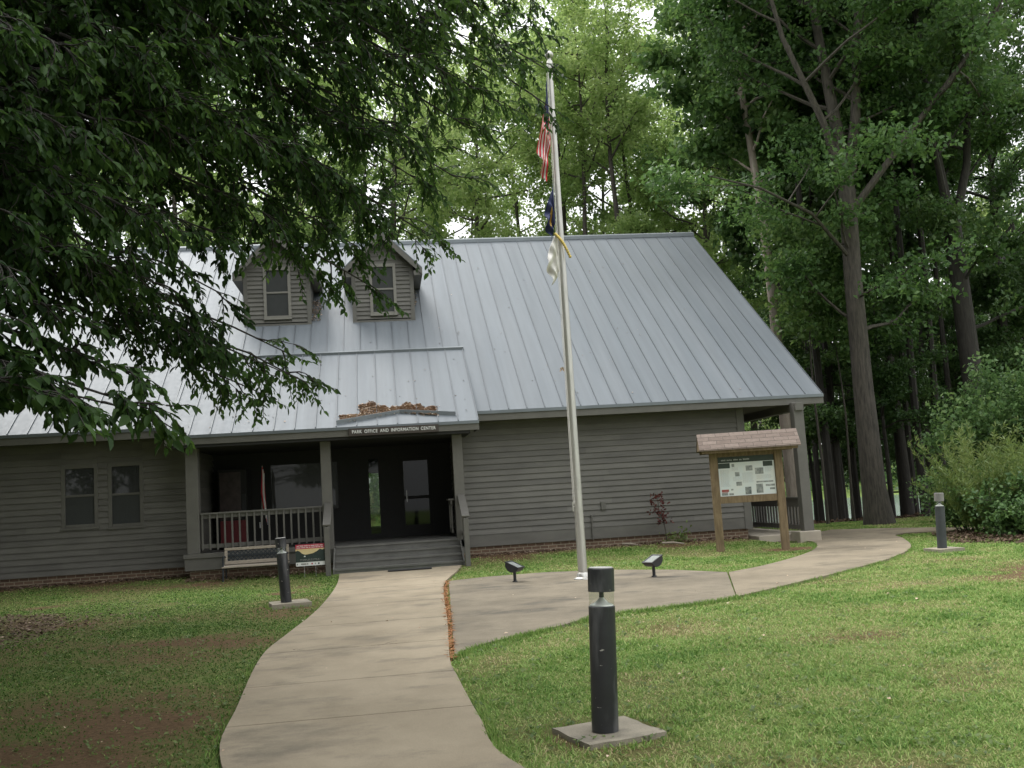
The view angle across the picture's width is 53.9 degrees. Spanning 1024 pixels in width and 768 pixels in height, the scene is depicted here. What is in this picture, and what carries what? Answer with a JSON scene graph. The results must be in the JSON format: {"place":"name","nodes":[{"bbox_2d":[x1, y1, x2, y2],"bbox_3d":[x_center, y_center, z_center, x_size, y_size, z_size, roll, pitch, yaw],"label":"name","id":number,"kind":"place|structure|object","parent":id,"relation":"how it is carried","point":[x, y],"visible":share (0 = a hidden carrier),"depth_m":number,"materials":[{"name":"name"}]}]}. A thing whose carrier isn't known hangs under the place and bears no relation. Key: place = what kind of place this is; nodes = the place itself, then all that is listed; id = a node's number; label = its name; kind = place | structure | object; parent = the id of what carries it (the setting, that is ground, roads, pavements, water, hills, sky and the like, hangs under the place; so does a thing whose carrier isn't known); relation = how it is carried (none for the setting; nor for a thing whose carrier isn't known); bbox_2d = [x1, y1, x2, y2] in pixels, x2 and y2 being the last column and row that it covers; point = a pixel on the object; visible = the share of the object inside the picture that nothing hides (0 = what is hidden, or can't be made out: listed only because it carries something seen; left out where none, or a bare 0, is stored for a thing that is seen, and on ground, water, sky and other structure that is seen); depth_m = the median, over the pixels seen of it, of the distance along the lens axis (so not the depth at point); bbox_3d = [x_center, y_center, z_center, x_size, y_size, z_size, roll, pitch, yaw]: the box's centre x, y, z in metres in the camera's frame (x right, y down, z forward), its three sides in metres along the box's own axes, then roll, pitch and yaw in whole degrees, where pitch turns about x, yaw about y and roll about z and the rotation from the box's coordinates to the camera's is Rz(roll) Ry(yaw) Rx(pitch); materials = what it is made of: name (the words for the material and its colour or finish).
{"place":"outdoors","nodes":[
{"label":"outdoors","id":0,"kind":"place"},
{"bbox_2d":[218,469,252,549],"bbox_3d":[-6.960,3.148,25.351,0.700,1.965,0.780,-3,-6,-7],"label":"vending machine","id":1,"kind":"object","parent":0,"point":[234,489],"visible":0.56,"depth_m":25.00,"materials":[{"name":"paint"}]},
{"bbox_2d":[261,466,267,545],"bbox_3d":[-6.161,3.021,24.825,0.271,2.006,0.198,-7,-7,30],"label":"porch flag staff","id":2,"kind":"object","parent":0,"point":[263,492],"visible":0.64,"depth_m":24.82,"materials":[{"name":"red fabric"}]},
{"bbox_2d":[0,465,1023,767],"bbox_3d":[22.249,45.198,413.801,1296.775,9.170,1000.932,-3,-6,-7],"label":"ground","id":3,"kind":"structure","parent":0,"point":[108,725],"depth_m":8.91,"materials":[{"name":"green plant"}]},
{"bbox_2d":[16,194,139,247],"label":"broadleaf tree","id":4,"kind":"object","parent":3,"relation":"on","point":[80,234],"visible":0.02,"depth_m":50.26,"materials":[{"name":"green plant"}]},
{"bbox_2d":[0,589,189,659],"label":"leaf litter","id":5,"kind":"object","parent":3,"relation":"on","point":[29,627],"visible":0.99,"depth_m":15.62,"materials":[{"name":"brown plant"}]},
{"bbox_2d":[8,133,212,245],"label":"broadleaf tree","id":6,"kind":"object","parent":3,"relation":"on","point":[124,193],"depth_m":52.27,"materials":[{"name":"green plant"}]},
{"bbox_2d":[3,2,267,231],"bbox_3d":[-11.404,-5.552,16.567,13.962,19.900,14.093,-3,-6,-7],"label":"broadleaf tree","id":7,"kind":"object","parent":3,"relation":"on","point":[177,81],"visible":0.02,"depth_m":19.14,"materials":[{"name":"green plant"}]},
{"bbox_2d":[34,0,240,88],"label":"broadleaf tree","id":8,"kind":"object","parent":3,"relation":"on","point":[152,52],"visible":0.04,"depth_m":12.54,"materials":[{"name":"green plant"}]},
{"bbox_2d":[110,22,254,247],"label":"broadleaf tree","id":9,"kind":"object","parent":3,"relation":"on","point":[187,215],"visible":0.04,"depth_m":48.71,"materials":[{"name":"green plant"}]},
{"bbox_2d":[221,544,289,581],"bbox_3d":[-5.566,3.887,21.919,1.400,0.702,0.509,-3,-6,-7],"label":"garden bench","id":10,"kind":"object","parent":3,"relation":"on","point":[242,562],"visible":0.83,"depth_m":22.09,"materials":[{"name":"metal"}]},
{"bbox_2d":[171,86,364,244],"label":"broadleaf tree","id":11,"kind":"object","parent":3,"relation":"on","point":[258,214],"visible":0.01,"depth_m":56.30,"materials":[{"name":"green plant"}]},
{"bbox_2d":[0,0,574,457],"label":"overhanging tree","id":12,"kind":"object","parent":3,"relation":"on","point":[80,58],"visible":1,"depth_m":8.65,"materials":[{"name":"green plant"}]},
{"bbox_2d":[269,599,311,609],"bbox_3d":[-3.614,3.620,16.394,0.639,0.155,0.638,-1,-7,-18],"label":"concrete footing","id":13,"kind":"object","parent":3,"relation":"on","point":[295,603],"visible":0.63,"depth_m":16.16,"materials":[{"name":"grey concrete"}]},
{"bbox_2d":[275,537,291,602],"bbox_3d":[-3.727,3.029,16.427,0.175,1.045,0.175,-4,-6,-21],"label":"bollard light","id":14,"kind":"object","parent":13,"relation":"on","point":[283,575],"visible":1,"depth_m":16.36,"materials":[{"name":"black metal"}]},
{"bbox_2d":[217,4,388,243],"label":"broadleaf tree","id":15,"kind":"object","parent":3,"relation":"on","point":[360,169],"visible":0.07,"depth_m":50.91,"materials":[{"name":"green plant"}]},
{"bbox_2d":[295,543,324,572],"bbox_3d":[-4.343,3.873,21.737,0.615,0.835,0.022,-3,-6,-7],"label":"yard sign","id":16,"kind":"object","parent":3,"relation":"on","point":[309,554],"visible":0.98,"depth_m":21.75,"materials":[{"name":"white paint"}]},
{"bbox_2d":[240,87,417,243],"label":"broadleaf tree","id":17,"kind":"object","parent":3,"relation":"on","point":[403,189],"visible":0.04,"depth_m":55.47,"materials":[{"name":"green plant"}]},
{"bbox_2d":[220,565,524,767],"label":"walkway","id":18,"kind":"structure","parent":3,"relation":"on","point":[359,681],"depth_m":8.33,"materials":[{"name":"concrete"}]},
{"bbox_2d":[0,536,748,590],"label":"foundation litter","id":19,"kind":"object","parent":3,"relation":"on","point":[273,573],"visible":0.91,"depth_m":22.82,"materials":[{"name":"brown plant"}]},
{"bbox_2d":[276,0,541,242],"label":"broadleaf tree","id":20,"kind":"object","parent":3,"relation":"on","point":[444,190],"visible":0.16,"depth_m":49.21,"materials":[{"name":"green plant"}]},
{"bbox_2d":[0,232,823,588],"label":"park office","id":21,"kind":"structure","parent":3,"relation":"on","point":[472,346],"depth_m":25.05,"materials":[{"name":"paint"}]},
{"bbox_2d":[60,464,99,530],"bbox_3d":[-9.952,2.603,23.215,0.850,1.495,0.095,-3,-6,-7],"label":"window","id":22,"kind":"structure","parent":21,"relation":"in","point":[79,483],"depth_m":23.22,"materials":[{"name":"grey glass"}]},
{"bbox_2d":[107,461,144,529],"bbox_3d":[-8.941,2.575,23.345,0.830,1.535,0.095,-3,-6,-7],"label":"window","id":23,"kind":"structure","parent":21,"relation":"in","point":[125,479],"depth_m":23.35,"materials":[{"name":"grey glass"}]},
{"bbox_2d":[270,462,338,510],"bbox_3d":[-5.367,2.666,26.115,1.800,1.240,0.020,-3,-6,-7],"label":"porch window pane","id":24,"kind":"structure","parent":21,"relation":"in","point":[292,485],"depth_m":26.09,"materials":[{"name":"grey glass"}]},
{"bbox_2d":[338,400,437,419],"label":"drifted leaves","id":25,"kind":"object","parent":21,"relation":"on","point":[391,408],"visible":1,"depth_m":23.50,"materials":[{"name":"brown plant"}]},
{"bbox_2d":[348,424,438,435],"bbox_3d":[-2.674,1.044,22.812,2.030,0.175,0.043,-3,-6,-7],"label":"entrance sign","id":26,"kind":"object","parent":21,"relation":"attached to","point":[392,430],"visible":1,"depth_m":22.80,"materials":[{"name":"white paint"}]},
{"bbox_2d":[400,456,433,534],"bbox_3d":[-2.494,2.911,26.396,0.800,2.020,0.140,-3,-6,-7],"label":"door","id":27,"kind":"structure","parent":21,"relation":"in","point":[416,480],"depth_m":26.43,"materials":[{"name":"paint"}]},
{"bbox_2d":[364,61,519,240],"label":"broadleaf tree","id":28,"kind":"object","parent":3,"relation":"on","point":[456,200],"visible":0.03,"depth_m":60.27,"materials":[{"name":"green plant"}]},
{"bbox_2d":[441,580,458,660],"bbox_3d":[-0.928,3.196,14.432,0.242,0.142,9.332,-3,-6,-4],"label":"pine straw","id":29,"kind":"object","parent":3,"relation":"on","point":[447,611],"visible":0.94,"depth_m":12.93,"materials":[{"name":"brown plant"}]},
{"bbox_2d":[368,24,609,239],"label":"broadleaf tree","id":30,"kind":"object","parent":3,"relation":"on","point":[489,165],"visible":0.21,"depth_m":50.98,"materials":[{"name":"green plant"}]},
{"bbox_2d":[442,38,614,236],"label":"broadleaf tree","id":31,"kind":"object","parent":3,"relation":"on","point":[514,207],"visible":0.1,"depth_m":63.68,"materials":[{"name":"green plant"}]},
{"bbox_2d":[424,0,636,235],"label":"broadleaf tree","id":32,"kind":"object","parent":3,"relation":"on","point":[530,31],"visible":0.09,"depth_m":53.59,"materials":[{"name":"green plant"}]},
{"bbox_2d":[459,0,663,234],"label":"broadleaf tree","id":33,"kind":"object","parent":3,"relation":"on","point":[532,152],"visible":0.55,"depth_m":48.58,"materials":[{"name":"green plant"}]},
{"bbox_2d":[204,535,977,767],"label":"edge grass","id":34,"kind":"structure","parent":3,"relation":"on","point":[466,651],"depth_m":10.57,"materials":[{"name":"green plant"}]},
{"bbox_2d":[488,27,696,234],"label":"broadleaf tree","id":35,"kind":"object","parent":3,"relation":"on","point":[573,220],"visible":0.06,"depth_m":61.74,"materials":[{"name":"green plant"}]},
{"bbox_2d":[512,0,682,233],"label":"broadleaf tree","id":36,"kind":"object","parent":3,"relation":"on","point":[628,136],"visible":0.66,"depth_m":47.78,"materials":[{"name":"green plant"}]},
{"bbox_2d":[552,716,666,750],"bbox_3d":[0.629,2.308,6.558,0.568,0.115,0.568,-1,-7,-24],"label":"concrete footing","id":37,"kind":"object","parent":3,"relation":"on","point":[630,729],"visible":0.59,"depth_m":6.45,"materials":[{"name":"grey concrete"}]},
{"bbox_2d":[587,566,618,732],"bbox_3d":[0.596,1.730,6.604,0.175,1.045,0.175,4,-9,-36],"label":"bollard light","id":38,"kind":"object","parent":37,"relation":"on","point":[603,671],"visible":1,"depth_m":6.53,"materials":[{"name":"black metal"}]},
{"bbox_2d":[516,78,743,290],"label":"broadleaf tree","id":39,"kind":"object","parent":3,"relation":"on","point":[633,221],"visible":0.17,"depth_m":50.45,"materials":[{"name":"green plant"}]},
{"bbox_2d":[646,491,673,541],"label":"red sapling","id":40,"kind":"object","parent":3,"relation":"on","point":[663,515],"visible":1,"depth_m":24.33,"materials":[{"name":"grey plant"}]},
{"bbox_2d":[588,101,741,266],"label":"broadleaf tree","id":41,"kind":"object","parent":3,"relation":"on","point":[660,122],"visible":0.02,"depth_m":59.47,"materials":[{"name":"green plant"}]},
{"bbox_2d":[659,520,695,542],"bbox_3d":[3.989,3.565,24.250,0.894,0.588,0.360,-3,-6,-7],"label":"weed clump","id":42,"kind":"object","parent":3,"relation":"on","point":[680,539],"visible":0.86,"depth_m":24.25,"materials":[{"name":"green plant"}]},
{"bbox_2d":[591,35,777,297],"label":"broadleaf tree","id":43,"kind":"object","parent":3,"relation":"on","point":[643,200],"visible":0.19,"depth_m":51.26,"materials":[{"name":"green plant"}]},
{"bbox_2d":[654,152,778,522],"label":"broadleaf tree","id":44,"kind":"object","parent":3,"relation":"on","point":[754,424],"visible":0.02,"depth_m":58.04,"materials":[{"name":"green plant"}]},
{"bbox_2d":[625,0,841,524],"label":"pale trunk tree","id":45,"kind":"object","parent":3,"relation":"on","point":[705,146],"visible":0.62,"depth_m":35.21,"materials":[{"name":"green plant"}]},
{"bbox_2d":[668,33,807,349],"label":"slender tree","id":46,"kind":"object","parent":3,"relation":"on","point":[743,253],"visible":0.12,"depth_m":42.78,"materials":[{"name":"green plant"}]},
{"bbox_2d":[696,428,800,551],"bbox_3d":[5.293,2.467,22.276,2.180,2.855,0.880,-4,-6,5],"label":"notice board","id":47,"kind":"object","parent":3,"relation":"on","point":[746,466],"visible":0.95,"depth_m":22.26,"materials":[{"name":"wood"}]},
{"bbox_2d":[685,40,824,520],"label":"slender tree","id":48,"kind":"object","parent":3,"relation":"on","point":[818,482],"depth_m":44.81,"materials":[{"name":"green plant"}]},
{"bbox_2d":[630,122,905,488],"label":"broadleaf tree","id":49,"kind":"object","parent":3,"relation":"on","point":[747,283],"visible":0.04,"depth_m":45.97,"materials":[{"name":"green plant"}]},
{"bbox_2d":[713,163,839,352],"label":"broadleaf tree","id":50,"kind":"object","parent":3,"relation":"on","point":[760,301],"visible":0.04,"depth_m":51.53,"materials":[{"name":"green plant"}]},
{"bbox_2d":[698,1,873,521],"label":"slender tree","id":51,"kind":"object","parent":3,"relation":"on","point":[813,201],"visible":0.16,"depth_m":36.30,"materials":[{"name":"green plant"}]},
{"bbox_2d":[704,1,875,522],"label":"slender tree","id":52,"kind":"object","parent":3,"relation":"on","point":[740,130],"visible":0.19,"depth_m":34.72,"materials":[{"name":"green plant"}]},
{"bbox_2d":[723,75,862,518],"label":"slender tree","id":53,"kind":"object","parent":3,"relation":"on","point":[856,493],"depth_m":40.75,"materials":[{"name":"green plant"}]},
{"bbox_2d":[743,196,858,523],"bbox_3d":[9.730,-0.569,32.714,3.614,10.975,4.310,-5,-6,10],"label":"slender tree","id":54,"kind":"object","parent":3,"relation":"on","point":[800,235],"visible":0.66,"depth_m":32.69,"materials":[{"name":"green plant"}]},
{"bbox_2d":[745,352,859,481],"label":"understory tree","id":55,"kind":"object","parent":3,"relation":"on","point":[845,462],"visible":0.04,"depth_m":49.44,"materials":[{"name":"green plant"}]},
{"bbox_2d":[628,0,1023,524],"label":"oak tree","id":56,"kind":"object","parent":3,"relation":"on","point":[840,171],"visible":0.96,"depth_m":30.93,"materials":[{"name":"green plant"}]},
{"bbox_2d":[757,302,901,520],"bbox_3d":[11.610,1.207,39.851,6.367,9.588,6.424,1,-8,-39],"label":"understory tree","id":57,"kind":"object","parent":3,"relation":"on","point":[808,437],"visible":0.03,"depth_m":39.42,"materials":[{"name":"green plant"}]},
{"bbox_2d":[777,246,889,521],"bbox_3d":[10.940,0.099,33.311,3.748,9.544,3.143,2,-9,-44],"label":"slender tree","id":58,"kind":"object","parent":3,"relation":"on","point":[830,329],"visible":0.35,"depth_m":33.18,"materials":[{"name":"green plant"}]},
{"bbox_2d":[782,346,891,518],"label":"understory tree","id":59,"kind":"object","parent":3,"relation":"on","point":[844,453],"visible":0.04,"depth_m":48.41,"materials":[{"name":"green plant"}]},
{"bbox_2d":[756,512,933,527],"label":"forest floor litter","id":60,"kind":"object","parent":3,"relation":"on","point":[917,514],"visible":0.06,"depth_m":34.12,"materials":[{"name":"brown plant"}]},
{"bbox_2d":[745,397,953,494],"bbox_3d":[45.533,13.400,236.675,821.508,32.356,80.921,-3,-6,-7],"label":"woods","id":61,"kind":"object","parent":3,"relation":"on","point":[894,482],"depth_m":213.14,"materials":[{"name":"green plant"}]},
{"bbox_2d":[762,271,939,517],"bbox_3d":[11.758,0.547,36.913,6.367,9.588,6.424,0,-7,-29],"label":"understory tree","id":62,"kind":"object","parent":3,"relation":"on","point":[830,418],"visible":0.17,"depth_m":35.62,"materials":[{"name":"green plant"}]},
{"bbox_2d":[792,0,962,515],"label":"slender tree","id":63,"kind":"object","parent":3,"relation":"on","point":[912,380],"visible":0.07,"depth_m":34.80,"materials":[{"name":"green plant"}]},
{"bbox_2d":[794,279,963,516],"bbox_3d":[13.016,0.480,35.515,6.046,9.024,5.993,-3,-6,0],"label":"understory tree","id":64,"kind":"object","parent":3,"relation":"on","point":[884,376],"visible":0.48,"depth_m":34.97,"materials":[{"name":"green plant"}]},
{"bbox_2d":[809,358,954,493],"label":"understory tree","id":65,"kind":"object","parent":3,"relation":"on","point":[893,473],"visible":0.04,"depth_m":56.12,"materials":[{"name":"green plant"}]},
{"bbox_2d":[763,55,1023,515],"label":"broadleaf tree","id":66,"kind":"object","parent":3,"relation":"on","point":[907,506],"visible":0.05,"depth_m":37.69,"materials":[{"name":"green plant"}]},
{"bbox_2d":[837,69,957,512],"bbox_3d":[14.333,-6.300,39.441,7.995,23.740,6.616,-1,-7,-26],"label":"slender tree","id":67,"kind":"object","parent":3,"relation":"on","point":[907,427],"visible":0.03,"depth_m":38.13,"materials":[{"name":"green plant"}]},
{"bbox_2d":[852,317,962,461],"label":"understory tree","id":68,"kind":"object","parent":3,"relation":"on","point":[891,445],"visible":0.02,"depth_m":45.01,"materials":[{"name":"green plant"}]},
{"bbox_2d":[834,0,995,503],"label":"slender tree","id":69,"kind":"object","parent":3,"relation":"on","point":[928,177],"visible":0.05,"depth_m":36.94,"materials":[{"name":"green plant"}]},
{"bbox_2d":[827,0,1023,419],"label":"forked tree","id":70,"kind":"object","parent":3,"relation":"on","point":[947,216],"visible":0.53,"depth_m":32.63,"materials":[{"name":"green plant"}]},
{"bbox_2d":[887,87,975,512],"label":"slender tree","id":71,"kind":"object","parent":3,"relation":"on","point":[952,192],"depth_m":41.38,"materials":[{"name":"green plant"}]},
{"bbox_2d":[885,53,995,473],"bbox_3d":[16.404,-6.209,40.449,6.616,23.740,7.995,-4,-6,8],"label":"slender tree","id":72,"kind":"object","parent":3,"relation":"on","point":[908,241],"visible":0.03,"depth_m":39.82,"materials":[{"name":"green plant"}]},
{"bbox_2d":[923,546,964,552],"bbox_3d":[8.202,3.186,19.124,0.562,0.150,0.569,-3,-6,-7],"label":"concrete footing","id":73,"kind":"object","parent":3,"relation":"on","point":[941,550],"visible":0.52,"depth_m":18.91,"materials":[{"name":"grey concrete"}]},
{"bbox_2d":[934,493,946,547],"bbox_3d":[8.155,2.597,19.186,0.175,1.045,0.175,3,-8,-33],"label":"bollard light","id":74,"kind":"object","parent":73,"relation":"on","point":[940,524],"visible":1,"depth_m":19.12,"materials":[{"name":"grey metal"}]},
{"bbox_2d":[867,132,1023,402],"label":"broadleaf tree","id":75,"kind":"object","parent":3,"relation":"on","point":[983,211],"visible":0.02,"depth_m":55.37,"materials":[{"name":"green plant"}]},
{"bbox_2d":[881,262,1023,438],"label":"understory tree","id":76,"kind":"object","parent":3,"relation":"on","point":[954,365],"visible":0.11,"depth_m":41.53,"materials":[{"name":"green plant"}]},
{"bbox_2d":[906,453,1012,531],"bbox_3d":[10.999,2.671,24.159,2.356,1.970,2.698,-1,-7,-24],"label":"shrub","id":77,"kind":"object","parent":3,"relation":"on","point":[953,518],"visible":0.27,"depth_m":24.30,"materials":[{"name":"green plant"}]},
{"bbox_2d":[906,396,1023,476],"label":"broadleaf shrub","id":78,"kind":"object","parent":3,"relation":"on","point":[940,433],"visible":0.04,"depth_m":28.23,"materials":[{"name":"green plant"}]},
{"bbox_2d":[907,416,1023,534],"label":"wispy shrub","id":79,"kind":"object","parent":3,"relation":"on","point":[959,479],"visible":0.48,"depth_m":23.03,"materials":[{"name":"green plant"}]},
{"bbox_2d":[912,301,1020,465],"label":"understory tree","id":80,"kind":"object","parent":3,"relation":"on","point":[982,313],"visible":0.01,"depth_m":53.00,"materials":[{"name":"green plant"}]},
{"bbox_2d":[910,248,1023,423],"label":"understory tree","id":81,"kind":"object","parent":3,"relation":"on","point":[1016,322],"visible":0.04,"depth_m":43.20,"materials":[{"name":"green plant"}]},
{"bbox_2d":[916,342,1023,471],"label":"broadleaf shrub","id":82,"kind":"object","parent":3,"relation":"on","point":[984,384],"visible":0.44,"depth_m":27.18,"materials":[{"name":"green plant"}]},
{"bbox_2d":[916,58,1023,350],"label":"broadleaf tree","id":83,"kind":"object","parent":3,"relation":"on","point":[1020,222],"visible":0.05,"depth_m":54.28,"materials":[{"name":"green plant"}]},
{"bbox_2d":[920,0,1023,384],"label":"broadleaf tree","id":84,"kind":"object","parent":3,"relation":"on","point":[992,184],"visible":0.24,"depth_m":39.55,"materials":[{"name":"green plant"}]},
{"bbox_2d":[930,527,1023,543],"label":"leaf litter","id":85,"kind":"object","parent":3,"relation":"on","point":[974,537],"visible":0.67,"depth_m":21.49,"materials":[{"name":"brown plant"}]},
{"bbox_2d":[942,229,1023,403],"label":"understory tree","id":86,"kind":"object","parent":3,"relation":"on","point":[1003,353],"visible":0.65,"depth_m":38.65,"materials":[{"name":"green plant"}]},
{"bbox_2d":[948,440,1022,529],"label":"wispy shrub","id":87,"kind":"object","parent":3,"relation":"on","point":[998,461],"visible":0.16,"depth_m":22.93,"materials":[{"name":"green plant"}]},
{"bbox_2d":[960,347,1023,443],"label":"broadleaf shrub","id":88,"kind":"object","parent":3,"relation":"on","point":[989,415],"visible":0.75,"depth_m":26.38,"materials":[{"name":"green plant"}]},
{"bbox_2d":[962,464,1023,536],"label":"shrub","id":89,"kind":"object","parent":3,"relation":"on","point":[1005,513],"visible":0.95,"depth_m":22.02,"materials":[{"name":"green plant"}]},
{"bbox_2d":[70,0,1023,443],"label":"sky","id":90,"kind":"structure","parent":0,"point":[465,32],"materials":[{"name":"white"}]},
{"bbox_2d":[449,570,734,655],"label":"flagpole plaza","id":91,"kind":"structure","parent":0,"point":[488,609],"depth_m":14.68,"materials":[{"name":"concrete"}]},
{"bbox_2d":[504,560,524,581],"bbox_3d":[0.057,3.340,17.973,0.272,0.371,0.260,-7,-7,27],"label":"floodlight","id":92,"kind":"object","parent":91,"relation":"on","point":[511,566],"visible":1,"depth_m":17.93,"materials":[{"name":"black metal"}]},
{"bbox_2d":[545,51,587,579],"bbox_3d":[0.952,-1.379,18.187,0.340,9.680,0.340,-3,-6,-7],"label":"flagpole","id":93,"kind":"object","parent":91,"relation":"on","point":[577,508],"visible":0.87,"depth_m":18.02,"materials":[{"name":"metal"}]},
{"bbox_2d":[537,79,550,180],"bbox_3d":[0.564,-4.641,18.457,0.272,1.979,0.217,-3,-6,-7],"label":"national flag","id":94,"kind":"object","parent":93,"relation":"hanging from","point":[543,147],"visible":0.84,"depth_m":18.44,"materials":[{"name":"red fabric"}]},
{"bbox_2d":[544,186,555,238],"bbox_3d":[0.684,-3.121,18.297,0.192,1.047,0.198,-3,-6,-7],"label":"state flag","id":95,"kind":"object","parent":93,"relation":"hanging from","point":[549,214],"visible":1,"depth_m":18.30,"materials":[{"name":"blue fabric"}]},
{"bbox_2d":[547,231,558,284],"bbox_3d":[0.731,-2.285,18.206,0.230,1.030,0.153,-3,-6,-7],"label":"white flag","id":96,"kind":"object","parent":93,"relation":"hanging from","point":[553,267],"visible":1,"depth_m":18.20,"materials":[{"name":"fabric"}]},
{"bbox_2d":[641,554,662,576],"bbox_3d":[2.413,3.119,17.282,0.272,0.371,0.260,1,-8,-35],"label":"floodlight","id":97,"kind":"object","parent":91,"relation":"on","point":[653,561],"visible":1,"depth_m":17.25,"materials":[{"name":"black metal"}]},
{"bbox_2d":[751,493,919,521],"bbox_3d":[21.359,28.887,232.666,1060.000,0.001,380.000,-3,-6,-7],"label":"water","id":98,"kind":"structure","parent":0,"point":[897,503],"depth_m":142.46,"materials":[{"name":"grey liquid"}]},
{"bbox_2d":[729,527,985,597],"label":"curved path","id":99,"kind":"structure","parent":0,"point":[837,550],"depth_m":18.69,"materials":[{"name":"concrete"}]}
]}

